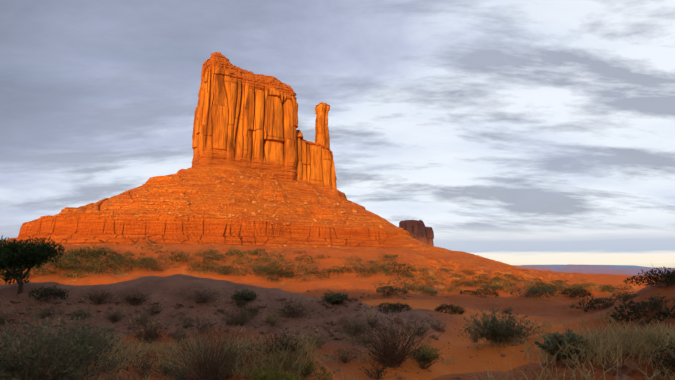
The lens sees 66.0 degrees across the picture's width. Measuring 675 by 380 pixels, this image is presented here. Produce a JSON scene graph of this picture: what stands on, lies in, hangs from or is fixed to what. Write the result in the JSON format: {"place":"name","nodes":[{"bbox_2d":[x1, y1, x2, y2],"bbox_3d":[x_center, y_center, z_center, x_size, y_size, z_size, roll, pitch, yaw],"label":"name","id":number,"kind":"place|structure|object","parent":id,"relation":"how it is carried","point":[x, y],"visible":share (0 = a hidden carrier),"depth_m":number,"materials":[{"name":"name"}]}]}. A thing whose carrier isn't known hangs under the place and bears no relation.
{"place":"outdoors","nodes":[
{"label":"outdoors","id":0,"kind":"place"},
{"bbox_2d":[0,164,674,379],"bbox_3d":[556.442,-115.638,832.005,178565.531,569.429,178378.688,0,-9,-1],"label":"terrain","id":1,"kind":"structure","parent":0,"point":[191,234],"depth_m":47.38,"materials":[{"name":"orange sand"}]},
{"bbox_2d":[0,236,64,293],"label":"juniper wood","id":2,"kind":"object","parent":1,"relation":"on","point":[13,257],"visible":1,"depth_m":13.84,"materials":[{"name":"green plant"}]},
{"bbox_2d":[0,298,399,337],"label":"shale fragments","id":3,"kind":"object","parent":1,"relation":"on","point":[329,305],"visible":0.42,"depth_m":13.19,"materials":[{"name":"stone"}]},
{"bbox_2d":[28,166,476,255],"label":"talus boulders","id":4,"kind":"object","parent":1,"relation":"on","point":[233,201],"visible":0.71,"depth_m":680.16,"materials":[{"name":"orange stone"}]},
{"bbox_2d":[191,52,336,188],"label":"butte","id":5,"kind":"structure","parent":1,"relation":"on","point":[246,119],"depth_m":844.22,"materials":[{"name":"stone"}]},
{"bbox_2d":[51,310,529,379],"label":"rabbitbrush shrubs","id":6,"kind":"object","parent":1,"relation":"on","point":[262,375],"visible":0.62,"depth_m":6.39,"materials":[{"name":"green plant"}]},
{"bbox_2d":[1,245,617,292],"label":"shrubs","id":7,"kind":"object","parent":1,"relation":"on","point":[235,262],"visible":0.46,"depth_m":50.61,"materials":[{"name":"green plant"}]},
{"bbox_2d":[0,176,630,292],"bbox_3d":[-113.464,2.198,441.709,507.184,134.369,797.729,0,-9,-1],"label":"shrubs","id":8,"kind":"object","parent":1,"relation":"on","point":[171,258],"visible":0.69,"depth_m":52.04,"materials":[{"name":"green plant"}]},
{"bbox_2d":[0,177,633,292],"bbox_3d":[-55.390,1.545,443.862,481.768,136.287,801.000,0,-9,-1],"label":"slope sagebrush","id":9,"kind":"object","parent":1,"relation":"on","point":[267,258],"visible":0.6,"depth_m":51.57,"materials":[{"name":"green plant"}]},
{"bbox_2d":[0,285,667,379],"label":"shrubs","id":10,"kind":"object","parent":1,"relation":"on","point":[338,297],"visible":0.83,"depth_m":6.43,"materials":[{"name":"green plant"}]},
{"bbox_2d":[0,265,674,379],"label":"shrubs","id":11,"kind":"object","parent":1,"relation":"on","point":[386,358],"visible":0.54,"depth_m":8.90,"materials":[{"name":"green plant"}]},
{"bbox_2d":[0,251,674,379],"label":"dry grass tufts","id":12,"kind":"object","parent":1,"relation":"on","point":[612,342],"visible":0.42,"depth_m":6.55,"materials":[{"name":"green plant"}]},
{"bbox_2d":[0,267,674,377],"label":"shrubs","id":13,"kind":"object","parent":1,"relation":"on","point":[636,307],"visible":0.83,"depth_m":13.58,"materials":[{"name":"plant"}]},
{"bbox_2d":[0,282,674,379],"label":"ground stones","id":14,"kind":"object","parent":1,"relation":"on","point":[629,368],"visible":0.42,"depth_m":11.23,"materials":[{"name":"brown stone"}]},
{"bbox_2d":[399,220,433,245],"bbox_3d":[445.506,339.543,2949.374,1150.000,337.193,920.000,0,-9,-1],"label":"distant butte","id":15,"kind":"object","parent":1,"relation":"on","point":[419,230],"visible":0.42,"depth_m":2906.79,"materials":[{"name":"brown stone"}]},
{"bbox_2d":[410,259,590,282],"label":"shrubs","id":16,"kind":"object","parent":1,"relation":"on","point":[437,270],"visible":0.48,"depth_m":60.20,"materials":[{"name":"green plant"}]},
{"bbox_2d":[0,0,674,267],"label":"sky","id":17,"kind":"structure","parent":0,"point":[519,132],"materials":[{"name":"grey"}]}
]}

